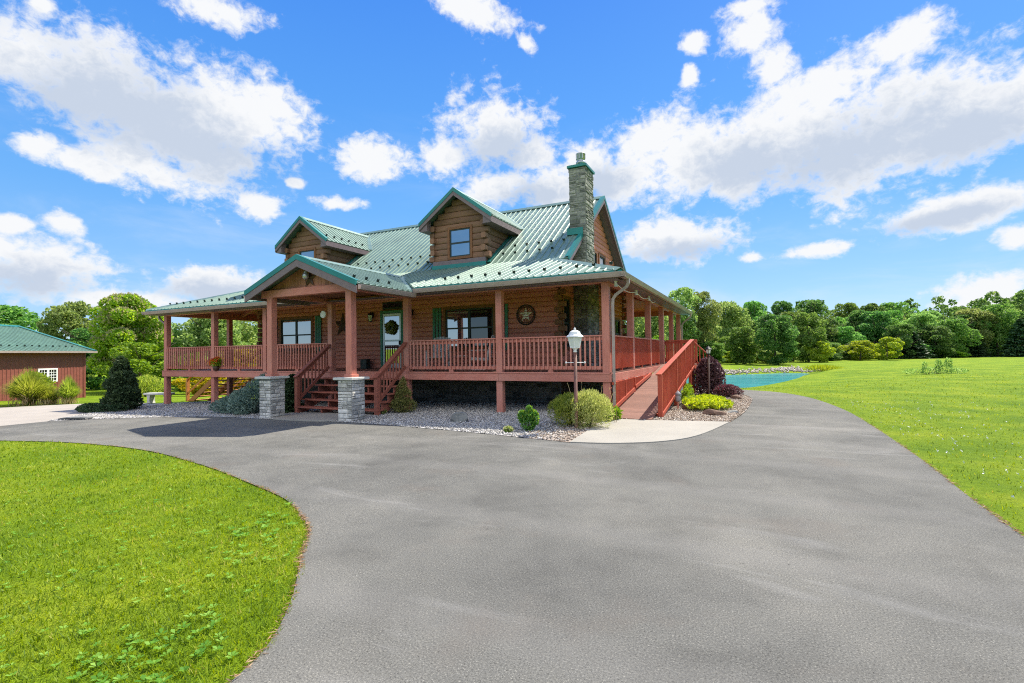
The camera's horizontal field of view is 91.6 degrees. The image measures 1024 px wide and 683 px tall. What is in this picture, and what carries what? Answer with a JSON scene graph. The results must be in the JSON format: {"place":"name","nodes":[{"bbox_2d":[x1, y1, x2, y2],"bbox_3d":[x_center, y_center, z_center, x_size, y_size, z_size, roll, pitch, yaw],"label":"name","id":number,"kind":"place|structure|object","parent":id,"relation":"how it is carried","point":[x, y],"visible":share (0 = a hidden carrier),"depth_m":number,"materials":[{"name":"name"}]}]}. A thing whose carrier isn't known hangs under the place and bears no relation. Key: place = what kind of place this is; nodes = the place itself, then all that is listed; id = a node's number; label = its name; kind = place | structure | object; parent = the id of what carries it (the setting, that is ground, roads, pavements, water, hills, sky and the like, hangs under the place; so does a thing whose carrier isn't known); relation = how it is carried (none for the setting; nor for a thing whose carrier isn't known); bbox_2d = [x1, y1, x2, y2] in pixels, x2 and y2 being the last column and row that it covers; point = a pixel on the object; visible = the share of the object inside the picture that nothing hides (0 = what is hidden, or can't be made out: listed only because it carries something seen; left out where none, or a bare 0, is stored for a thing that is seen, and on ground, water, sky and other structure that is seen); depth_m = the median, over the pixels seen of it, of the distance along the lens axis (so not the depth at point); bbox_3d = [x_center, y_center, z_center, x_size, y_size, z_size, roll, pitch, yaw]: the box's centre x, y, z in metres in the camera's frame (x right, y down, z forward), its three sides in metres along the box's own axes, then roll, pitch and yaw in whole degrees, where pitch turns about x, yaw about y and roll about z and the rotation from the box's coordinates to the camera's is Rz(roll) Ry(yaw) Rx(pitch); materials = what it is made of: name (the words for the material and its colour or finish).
{"place":"outdoors","nodes":[
{"label":"outdoors","id":0,"kind":"place"},
{"bbox_2d":[0,388,1023,682],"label":"driveway","id":1,"kind":"structure","parent":0,"point":[776,538],"depth_m":3.96,"materials":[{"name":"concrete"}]},
{"bbox_2d":[0,356,1023,682],"bbox_3d":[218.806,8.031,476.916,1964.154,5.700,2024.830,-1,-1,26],"label":"ground","id":2,"kind":"structure","parent":0,"point":[888,374],"depth_m":5.79,"materials":[{"name":"green plant"}]},
{"bbox_2d":[0,304,40,330],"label":"broadleaf tree","id":3,"kind":"object","parent":2,"relation":"on","point":[15,315],"visible":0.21,"depth_m":56.99,"materials":[{"name":"green plant"}]},
{"bbox_2d":[1,367,58,405],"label":"ornamental grass","id":4,"kind":"object","parent":2,"relation":"on","point":[26,389],"depth_m":22.72,"materials":[{"name":"plant"}]},
{"bbox_2d":[8,371,56,402],"bbox_3d":[-23.334,2.245,24.262,1.752,1.624,1.776,-1,-1,26],"label":"yellow shrub","id":5,"kind":"object","parent":2,"relation":"on","point":[41,375],"visible":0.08,"depth_m":24.39,"materials":[{"name":"green plant"}]},
{"bbox_2d":[37,385,59,404],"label":"ornamental grass","id":6,"kind":"object","parent":2,"relation":"on","point":[48,398],"depth_m":22.98,"materials":[{"name":"plant"}]},
{"bbox_2d":[0,324,97,400],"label":"barn","id":7,"kind":"structure","parent":2,"relation":"on","point":[58,360],"depth_m":30.53,"materials":[{"name":"red metal"}]},
{"bbox_2d":[37,368,57,381],"bbox_3d":[-28.090,2.040,30.142,0.050,0.830,1.300,-1,-1,-1],"label":"window","id":8,"kind":"structure","parent":7,"relation":"in","point":[51,372],"depth_m":30.37,"materials":[{"name":"white paint"}]},
{"bbox_2d":[36,300,97,377],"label":"broadleaf tree","id":9,"kind":"object","parent":2,"relation":"on","point":[70,316],"visible":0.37,"depth_m":54.59,"materials":[{"name":"green plant"}]},
{"bbox_2d":[53,375,81,403],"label":"ornamental grass","id":10,"kind":"object","parent":2,"relation":"on","point":[67,391],"depth_m":23.04,"materials":[{"name":"plant"}]},
{"bbox_2d":[0,403,149,425],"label":"concrete apron","id":11,"kind":"object","parent":2,"relation":"on","point":[21,415],"visible":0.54,"depth_m":18.04,"materials":[{"name":"beige concrete"}]},
{"bbox_2d":[57,327,109,389],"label":"broadleaf tree","id":12,"kind":"object","parent":2,"relation":"on","point":[82,338],"visible":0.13,"depth_m":50.25,"materials":[{"name":"green plant"}]},
{"bbox_2d":[86,292,173,382],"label":"broadleaf tree","id":13,"kind":"object","parent":2,"relation":"on","point":[116,315],"visible":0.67,"depth_m":42.49,"materials":[{"name":"green plant"}]},
{"bbox_2d":[92,342,174,390],"bbox_3d":[-30.185,2.276,40.383,5.089,4.568,5.372,-1,-1,16],"label":"shrub","id":14,"kind":"object","parent":2,"relation":"on","point":[146,363],"visible":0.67,"depth_m":39.69,"materials":[{"name":"green plant"}]},
{"bbox_2d":[101,304,179,390],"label":"broadleaf tree","id":15,"kind":"object","parent":2,"relation":"on","point":[176,331],"visible":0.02,"depth_m":48.71,"materials":[{"name":"green plant"}]},
{"bbox_2d":[136,374,163,396],"bbox_3d":[-24.376,2.940,33.164,2.510,1.647,2.419,-1,-1,26],"label":"shrub","id":16,"kind":"object","parent":2,"relation":"on","point":[144,382],"visible":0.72,"depth_m":32.96,"materials":[{"name":"green plant"}]},
{"bbox_2d":[0,439,310,682],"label":"lawn grass","id":17,"kind":"structure","parent":2,"relation":"on","point":[92,610],"depth_m":3.80,"materials":[{"name":"green plant"}]},
{"bbox_2d":[0,450,297,682],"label":"broadleaf weeds","id":18,"kind":"object","parent":17,"relation":"on","point":[157,675],"visible":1,"depth_m":2.92,"materials":[{"name":"green plant"}]},
{"bbox_2d":[151,353,207,392],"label":"shrub","id":19,"kind":"object","parent":2,"relation":"on","point":[160,364],"visible":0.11,"depth_m":40.19,"materials":[{"name":"green plant"}]},
{"bbox_2d":[171,377,226,395],"bbox_3d":[-21.048,2.943,34.052,3.150,1.926,3.160,-1,-1,-4],"label":"golden shrub","id":20,"kind":"object","parent":2,"relation":"on","point":[182,387],"visible":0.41,"depth_m":33.11,"materials":[{"name":"yellow plant"}]},
{"bbox_2d":[173,318,252,387],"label":"broadleaf tree","id":21,"kind":"object","parent":2,"relation":"on","point":[199,335],"visible":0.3,"depth_m":50.45,"materials":[{"name":"green plant"}]},
{"bbox_2d":[182,349,260,393],"bbox_3d":[-22.615,2.427,40.239,5.912,4.335,6.011,-1,-1,8],"label":"golden shrub","id":22,"kind":"object","parent":2,"relation":"on","point":[235,381],"visible":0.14,"depth_m":38.59,"materials":[{"name":"yellow plant"}]},
{"bbox_2d":[183,318,260,353],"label":"broadleaf tree","id":23,"kind":"object","parent":2,"relation":"on","point":[248,336],"visible":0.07,"depth_m":58.82,"materials":[{"name":"green plant"}]},
{"bbox_2d":[50,390,750,441],"bbox_3d":[-3.947,2.325,18.148,22.879,0.485,14.250,-1,-1,26],"label":"gravel bed","id":24,"kind":"object","parent":2,"relation":"on","point":[458,403],"visible":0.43,"depth_m":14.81,"materials":[{"name":"grey gravel"}]},
{"bbox_2d":[75,402,128,412],"bbox_3d":[-14.926,2.392,17.991,2.332,0.430,0.872,-1,-1,17],"label":"juniper","id":25,"kind":"object","parent":24,"relation":"on","point":[89,407],"visible":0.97,"depth_m":17.77,"materials":[{"name":"green plant"}]},
{"bbox_2d":[99,355,143,409],"bbox_3d":[-14.549,1.546,18.558,1.715,2.106,1.362,-1,-1,26],"label":"layered conifer","id":26,"kind":"object","parent":24,"relation":"on","point":[124,389],"visible":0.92,"depth_m":18.28,"materials":[{"name":"green plant"}]},
{"bbox_2d":[143,392,174,402],"bbox_3d":[-15.707,2.529,22.180,1.200,0.490,0.400,-1,-1,6],"label":"stone bench","id":27,"kind":"object","parent":24,"relation":"on","point":[150,397],"visible":0.69,"depth_m":22.07,"materials":[{"name":"white stone"}]},
{"bbox_2d":[208,372,266,414],"bbox_3d":[-8.688,1.647,15.901,2.616,1.410,1.321,-1,-1,26],"label":"juniper","id":28,"kind":"object","parent":24,"relation":"on","point":[239,398],"visible":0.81,"depth_m":15.55,"materials":[{"name":"green plant"}]},
{"bbox_2d":[285,373,306,412],"bbox_3d":[-6.976,1.673,15.826,0.876,1.329,0.935,-1,-1,26],"label":"arborvitae","id":29,"kind":"object","parent":24,"relation":"on","point":[289,397],"visible":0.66,"depth_m":15.67,"materials":[{"name":"green plant"}]},
{"bbox_2d":[269,411,373,421],"bbox_3d":[-5.450,2.153,14.305,2.750,0.105,1.880,-1,-1,26],"label":"entry pad","id":30,"kind":"object","parent":24,"relation":"on","point":[316,416],"visible":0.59,"depth_m":14.06,"materials":[{"name":"concrete"}]},
{"bbox_2d":[388,376,416,412],"bbox_3d":[-3.210,1.565,14.641,0.859,1.172,0.770,-1,-1,26],"label":"dwarf spruce","id":31,"kind":"object","parent":24,"relation":"on","point":[403,403],"visible":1,"depth_m":14.56,"materials":[{"name":"green plant"}]},
{"bbox_2d":[450,412,467,421],"bbox_3d":[-1.270,1.893,12.154,0.458,0.390,0.251,1,2,9],"label":"boulder","id":32,"kind":"object","parent":24,"relation":"on","point":[459,416],"visible":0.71,"depth_m":12.05,"materials":[{"name":"stone"}]},
{"bbox_2d":[517,405,539,430],"bbox_3d":[0.342,1.610,10.374,0.464,0.609,0.353,-1,-1,-12],"label":"shrub","id":33,"kind":"object","parent":24,"relation":"on","point":[530,414],"visible":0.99,"depth_m":10.31,"materials":[{"name":"green plant"}]},
{"bbox_2d":[546,391,591,426],"bbox_3d":[1.308,1.504,10.983,1.079,0.809,0.979,-1,-1,26],"label":"mounded shrub","id":34,"kind":"object","parent":24,"relation":"on","point":[559,409],"visible":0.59,"depth_m":10.85,"materials":[{"name":"green plant"}]},
{"bbox_2d":[565,328,585,427],"bbox_3d":[1.354,0.801,10.609,0.357,2.210,0.357,0,-2,-30],"label":"lamp post","id":35,"kind":"object","parent":24,"relation":"on","point":[574,336],"visible":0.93,"depth_m":10.57,"materials":[{"name":"brown metal"}]},
{"bbox_2d":[563,387,614,428],"bbox_3d":[1.672,1.439,10.738,1.160,0.906,1.070,-1,-1,26],"label":"mounded shrub","id":36,"kind":"object","parent":24,"relation":"on","point":[596,400],"visible":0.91,"depth_m":10.54,"materials":[{"name":"green plant"}]},
{"bbox_2d":[594,405,623,420],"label":"hosta","id":37,"kind":"object","parent":24,"relation":"on","point":[618,410],"visible":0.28,"depth_m":11.68,"materials":[{"name":"green plant"}]},
{"bbox_2d":[509,391,752,440],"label":"tan pebbles","id":38,"kind":"object","parent":24,"relation":"on","point":[675,414],"visible":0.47,"depth_m":12.02,"materials":[{"name":"gravel"}]},
{"bbox_2d":[680,383,693,401],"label":"weed clump","id":39,"kind":"object","parent":24,"relation":"on","point":[687,391],"visible":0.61,"depth_m":14.65,"materials":[{"name":"green plant"}]},
{"bbox_2d":[681,394,733,409],"bbox_3d":[5.397,1.670,13.764,1.382,0.485,2.082,-1,-1,26],"label":"spirea","id":40,"kind":"object","parent":24,"relation":"on","point":[705,401],"visible":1,"depth_m":13.23,"materials":[{"name":"yellow plant"}]},
{"bbox_2d":[704,346,712,394],"bbox_3d":[6.826,1.059,17.284,0.236,1.837,0.236,0,-2,-30],"label":"lamp post","id":41,"kind":"object","parent":24,"relation":"on","point":[708,349],"visible":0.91,"depth_m":17.25,"materials":[{"name":"brown metal"}]},
{"bbox_2d":[692,355,725,393],"bbox_3d":[7.082,1.283,17.907,1.170,1.579,1.166,-1,-1,26],"label":"barberry","id":42,"kind":"object","parent":24,"relation":"on","point":[717,375],"visible":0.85,"depth_m":17.64,"materials":[{"name":"purple plant"}]},
{"bbox_2d":[702,409,726,414],"bbox_3d":[5.004,1.785,12.302,0.559,0.224,0.340,2,-1,12],"label":"boulder","id":43,"kind":"object","parent":24,"relation":"on","point":[711,412],"visible":0.73,"depth_m":12.21,"materials":[{"name":"brown stone"}]},
{"bbox_2d":[713,383,743,396],"bbox_3d":[7.391,1.689,17.008,0.998,0.531,0.884,-1,-1,26],"label":"barberry","id":44,"kind":"object","parent":24,"relation":"on","point":[726,390],"visible":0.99,"depth_m":16.84,"materials":[{"name":"purple plant"}]},
{"bbox_2d":[141,152,721,420],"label":"log house","id":45,"kind":"structure","parent":2,"relation":"on","point":[464,272],"depth_m":17.25,"materials":[{"name":"wood"}]},
{"bbox_2d":[209,356,221,369],"bbox_3d":[-11.425,0.835,19.218,0.536,0.560,0.472,-1,-1,26],"label":"flower basket","id":46,"kind":"object","parent":45,"relation":"on","point":[214,363],"visible":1,"depth_m":19.12,"materials":[{"name":"multicoloured plant"}]},
{"bbox_2d":[279,316,313,353],"bbox_3d":[-9.248,-0.273,21.357,2.060,1.550,0.100,-1,-1,26],"label":"front window","id":47,"kind":"structure","parent":45,"relation":"in","point":[292,330],"depth_m":21.35,"materials":[{"name":"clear glass"}]},
{"bbox_2d":[302,271,314,284],"bbox_3d":[-5.712,-1.798,13.826,0.514,0.488,0.229,-1,-1,26],"label":"star lamp","id":48,"kind":"object","parent":45,"relation":"attached to","point":[307,276],"visible":0.97,"depth_m":13.84,"materials":[{"name":"brown metal"}]},
{"bbox_2d":[336,313,345,334],"bbox_3d":[-6.877,-0.721,20.127,0.989,0.941,0.104,-1,-1,26],"label":"barn star","id":49,"kind":"object","parent":45,"relation":"attached to","point":[341,324],"visible":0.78,"depth_m":20.13,"materials":[{"name":"brown metal"}]},
{"bbox_2d":[360,359,370,368],"bbox_3d":[-5.686,0.869,19.313,0.340,0.370,0.280,-1,-1,26],"label":"boot box","id":50,"kind":"object","parent":45,"relation":"on","point":[364,363],"visible":1,"depth_m":19.21,"materials":[{"name":"black"}]},
{"bbox_2d":[384,320,396,334],"bbox_3d":[-4.620,-0.538,19.027,0.605,0.612,0.302,-1,-1,26],"label":"wreath","id":51,"kind":"object","parent":45,"relation":"attached to","point":[388,329],"visible":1,"depth_m":18.97,"materials":[{"name":"green plant"}]},
{"bbox_2d":[380,310,403,368],"bbox_3d":[-4.597,-0.078,19.064,1.100,2.220,0.140,-1,-1,26],"label":"front door","id":52,"kind":"structure","parent":45,"relation":"in","point":[389,343],"depth_m":19.10,"materials":[{"name":"wood"}]},
{"bbox_2d":[426,337,450,369],"bbox_3d":[-2.475,0.391,16.709,0.700,1.132,1.020,-1,-1,12],"label":"rocking chair","id":53,"kind":"object","parent":45,"relation":"on","point":[440,338],"visible":0.44,"depth_m":16.93,"materials":[{"name":"grey wood"}]},
{"bbox_2d":[443,304,495,349],"bbox_3d":[-1.514,-0.481,17.590,2.190,1.570,0.100,-1,-1,26],"label":"front window","id":54,"kind":"structure","parent":45,"relation":"in","point":[472,321],"depth_m":17.58,"materials":[{"name":"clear glass"}]},
{"bbox_2d":[468,335,495,369],"bbox_3d":[-0.999,0.358,16.175,1.020,1.132,0.700,-1,-1,8],"label":"rocking chair","id":55,"kind":"object","parent":45,"relation":"on","point":[492,336],"visible":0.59,"depth_m":15.87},
{"bbox_2d":[516,304,535,324],"bbox_3d":[0.452,-0.888,16.589,0.704,0.704,0.082,-1,-1,26],"label":"star plaque","id":56,"kind":"object","parent":45,"relation":"attached to","point":[525,314],"visible":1,"depth_m":16.58,"materials":[{"name":"black metal"}]},
{"bbox_2d":[561,295,570,349],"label":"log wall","id":57,"kind":"structure","parent":45,"relation":"in","point":[566,309],"depth_m":16.72,"materials":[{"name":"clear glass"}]},
{"bbox_2d":[614,317,620,335],"bbox_3d":[4.810,-0.344,22.766,0.100,1.450,1.090,-1,-1,26],"label":"side window","id":58,"kind":"structure","parent":45,"relation":"in","point":[617,321],"depth_m":22.91,"materials":[{"name":"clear glass"}]},
{"bbox_2d":[86,417,1023,682],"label":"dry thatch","id":59,"kind":"object","parent":2,"relation":"on","point":[309,534],"visible":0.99,"depth_m":4.49,"materials":[{"name":"plant"}]},
{"bbox_2d":[622,317,644,337],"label":"broadleaf tree","id":60,"kind":"object","parent":2,"relation":"on","point":[636,325],"visible":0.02,"depth_m":47.52,"materials":[{"name":"green plant"}]},
{"bbox_2d":[570,419,729,443],"bbox_3d":[2.840,1.815,10.041,2.700,0.050,3.650,-1,-1,26],"label":"concrete pad","id":61,"kind":"object","parent":2,"relation":"on","point":[625,431],"visible":0.89,"depth_m":9.93,"materials":[{"name":"beige concrete"}]},
{"bbox_2d":[634,316,674,355],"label":"broadleaf tree","id":62,"kind":"object","parent":2,"relation":"on","point":[654,321],"visible":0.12,"depth_m":51.40,"materials":[{"name":"green plant"}]},
{"bbox_2d":[664,287,702,355],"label":"broadleaf tree","id":63,"kind":"object","parent":2,"relation":"on","point":[684,296],"visible":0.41,"depth_m":59.54,"materials":[{"name":"green plant"}]},
{"bbox_2d":[690,291,722,358],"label":"broadleaf tree","id":64,"kind":"object","parent":2,"relation":"on","point":[704,314],"visible":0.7,"depth_m":61.14,"materials":[{"name":"green plant"}]},
{"bbox_2d":[700,343,726,361],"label":"undergrowth shrub","id":65,"kind":"object","parent":2,"relation":"on","point":[718,351],"visible":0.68,"depth_m":59.22,"materials":[{"name":"green plant"}]},
{"bbox_2d":[705,300,754,358],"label":"broadleaf tree","id":66,"kind":"object","parent":2,"relation":"on","point":[734,314],"visible":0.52,"depth_m":64.49,"materials":[{"name":"green plant"}]},
{"bbox_2d":[640,365,825,375],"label":"bank rubble","id":67,"kind":"object","parent":2,"relation":"on","point":[781,369],"visible":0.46,"depth_m":44.38,"materials":[{"name":"stone"}]},
{"bbox_2d":[720,326,763,363],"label":"broadleaf tree","id":68,"kind":"object","parent":2,"relation":"on","point":[743,335],"visible":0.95,"depth_m":55.01,"materials":[{"name":"green plant"}]},
{"bbox_2d":[743,300,767,320],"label":"broadleaf tree","id":69,"kind":"object","parent":2,"relation":"on","point":[756,310],"visible":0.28,"depth_m":77.16,"materials":[{"name":"green plant"}]},
{"bbox_2d":[753,313,799,364],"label":"broadleaf tree","id":70,"kind":"object","parent":2,"relation":"on","point":[776,339],"visible":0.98,"depth_m":51.01,"materials":[{"name":"green plant"}]},
{"bbox_2d":[770,300,793,314],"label":"broadleaf tree","id":71,"kind":"object","parent":2,"relation":"on","point":[778,307],"visible":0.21,"depth_m":77.26,"materials":[{"name":"green plant"}]},
{"bbox_2d":[787,311,831,361],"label":"broadleaf tree","id":72,"kind":"object","parent":2,"relation":"on","point":[813,335],"visible":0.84,"depth_m":59.30,"materials":[{"name":"green plant"}]},
{"bbox_2d":[793,299,829,317],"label":"broadleaf tree","id":73,"kind":"object","parent":2,"relation":"on","point":[818,306],"visible":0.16,"depth_m":78.50,"materials":[{"name":"green plant"}]},
{"bbox_2d":[798,315,838,350],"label":"broadleaf tree","id":74,"kind":"object","parent":2,"relation":"on","point":[830,329],"visible":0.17,"depth_m":71.75,"materials":[{"name":"green plant"}]},
{"bbox_2d":[803,341,835,361],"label":"bush","id":75,"kind":"object","parent":2,"relation":"on","point":[821,355],"visible":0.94,"depth_m":57.43,"materials":[{"name":"green plant"}]},
{"bbox_2d":[801,364,845,371],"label":"grass tuft","id":76,"kind":"object","parent":2,"relation":"on","point":[822,367],"visible":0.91,"depth_m":41.40,"materials":[{"name":"yellow plant"}]},
{"bbox_2d":[634,289,1023,335],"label":"wood","id":77,"kind":"object","parent":2,"relation":"on","point":[1016,300],"visible":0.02,"depth_m":104.23,"materials":[{"name":"green plant"}]},
{"bbox_2d":[828,302,859,318],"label":"broadleaf tree","id":78,"kind":"object","parent":2,"relation":"on","point":[848,308],"visible":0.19,"depth_m":83.59,"materials":[{"name":"green plant"}]},
{"bbox_2d":[827,326,865,358],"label":"broadleaf tree","id":79,"kind":"object","parent":2,"relation":"on","point":[844,335],"visible":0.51,"depth_m":71.00,"materials":[{"name":"green plant"}]},
{"bbox_2d":[837,340,880,360],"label":"bush","id":80,"kind":"object","parent":2,"relation":"on","point":[861,348],"visible":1,"depth_m":63.62,"materials":[{"name":"green plant"}]},
{"bbox_2d":[842,310,875,336],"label":"broadleaf tree","id":81,"kind":"object","parent":2,"relation":"on","point":[853,316],"visible":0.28,"depth_m":75.78,"materials":[{"name":"green plant"}]},
{"bbox_2d":[860,303,885,311],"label":"broadleaf tree","id":82,"kind":"object","parent":2,"relation":"on","point":[871,307],"visible":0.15,"depth_m":82.46,"materials":[{"name":"green plant"}]},
{"bbox_2d":[856,311,891,358],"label":"broadleaf tree","id":83,"kind":"object","parent":2,"relation":"on","point":[871,319],"visible":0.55,"depth_m":72.96,"materials":[{"name":"green plant"}]},
{"bbox_2d":[870,337,904,359],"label":"bush","id":84,"kind":"object","parent":2,"relation":"on","point":[898,343],"visible":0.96,"depth_m":64.12,"materials":[{"name":"green plant"}]},
{"bbox_2d":[882,310,906,322],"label":"broadleaf tree","id":85,"kind":"object","parent":2,"relation":"on","point":[897,314],"visible":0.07,"depth_m":79.15,"materials":[{"name":"green plant"}]},
{"bbox_2d":[876,301,920,318],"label":"broadleaf tree","id":86,"kind":"object","parent":2,"relation":"on","point":[891,306],"visible":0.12,"depth_m":84.81,"materials":[{"name":"green plant"}]},
{"bbox_2d":[879,323,918,358],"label":"broadleaf tree","id":87,"kind":"object","parent":2,"relation":"on","point":[898,331],"visible":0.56,"depth_m":69.46,"materials":[{"name":"green plant"}]},
{"bbox_2d":[894,332,938,358],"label":"conifer tree","id":88,"kind":"object","parent":2,"relation":"on","point":[921,353],"visible":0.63,"depth_m":69.23,"materials":[{"name":"green plant"}]},
{"bbox_2d":[899,313,951,344],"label":"broadleaf tree","id":89,"kind":"object","parent":2,"relation":"on","point":[920,321],"visible":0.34,"depth_m":74.53,"materials":[{"name":"green plant"}]},
{"bbox_2d":[902,357,968,373],"bbox_3d":[25.724,1.482,30.229,3.395,1.092,1.142,-1,-1,14],"label":"flower bed","id":90,"kind":"object","parent":2,"relation":"on","point":[939,366],"visible":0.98,"depth_m":30.16,"materials":[{"name":"green plant"}]},
{"bbox_2d":[852,400,1023,497],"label":"clover flowers","id":91,"kind":"object","parent":2,"relation":"on","point":[951,437],"visible":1,"depth_m":9.12,"materials":[{"name":"white petals"},{"name":"green leaf"}]},
{"bbox_2d":[917,325,959,357],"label":"broadleaf tree","id":92,"kind":"object","parent":2,"relation":"on","point":[942,339],"visible":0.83,"depth_m":70.99,"materials":[{"name":"green plant"}]},
{"bbox_2d":[937,318,982,357],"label":"broadleaf tree","id":93,"kind":"object","parent":2,"relation":"on","point":[958,330],"visible":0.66,"depth_m":72.57,"materials":[{"name":"green plant"}]},
{"bbox_2d":[947,314,976,334],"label":"broadleaf tree","id":94,"kind":"object","parent":2,"relation":"on","point":[957,317],"visible":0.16,"depth_m":75.98,"materials":[{"name":"green plant"}]},
{"bbox_2d":[961,330,992,356],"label":"conifer tree","id":95,"kind":"object","parent":2,"relation":"on","point":[980,347],"visible":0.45,"depth_m":73.81,"materials":[{"name":"green plant"}]},
{"bbox_2d":[955,308,999,346],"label":"broadleaf tree","id":96,"kind":"object","parent":2,"relation":"on","point":[978,314],"visible":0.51,"depth_m":74.94,"materials":[{"name":"green plant"}]},
{"bbox_2d":[970,303,1019,356],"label":"broadleaf tree","id":97,"kind":"object","parent":2,"relation":"on","point":[1004,328],"visible":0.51,"depth_m":74.52,"materials":[{"name":"green plant"}]},
{"bbox_2d":[995,318,1023,356],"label":"conifer tree","id":98,"kind":"object","parent":2,"relation":"on","point":[1015,345],"visible":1,"depth_m":72.14,"materials":[{"name":"green plant"}]},
{"bbox_2d":[0,0,1023,338],"label":"sky","id":99,"kind":"structure","parent":0,"point":[859,152],"materials":[{"name":"blue"}]},
{"bbox_2d":[627,373,807,387],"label":"pond water","id":100,"kind":"structure","parent":0,"point":[747,380],"depth_m":36.08,"materials":[{"name":"teal liquid"}]},
{"bbox_2d":[743,373,1023,532],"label":"lawn grass","id":101,"kind":"structure","parent":0,"point":[996,441],"depth_m":11.23,"materials":[{"name":"green plant"}]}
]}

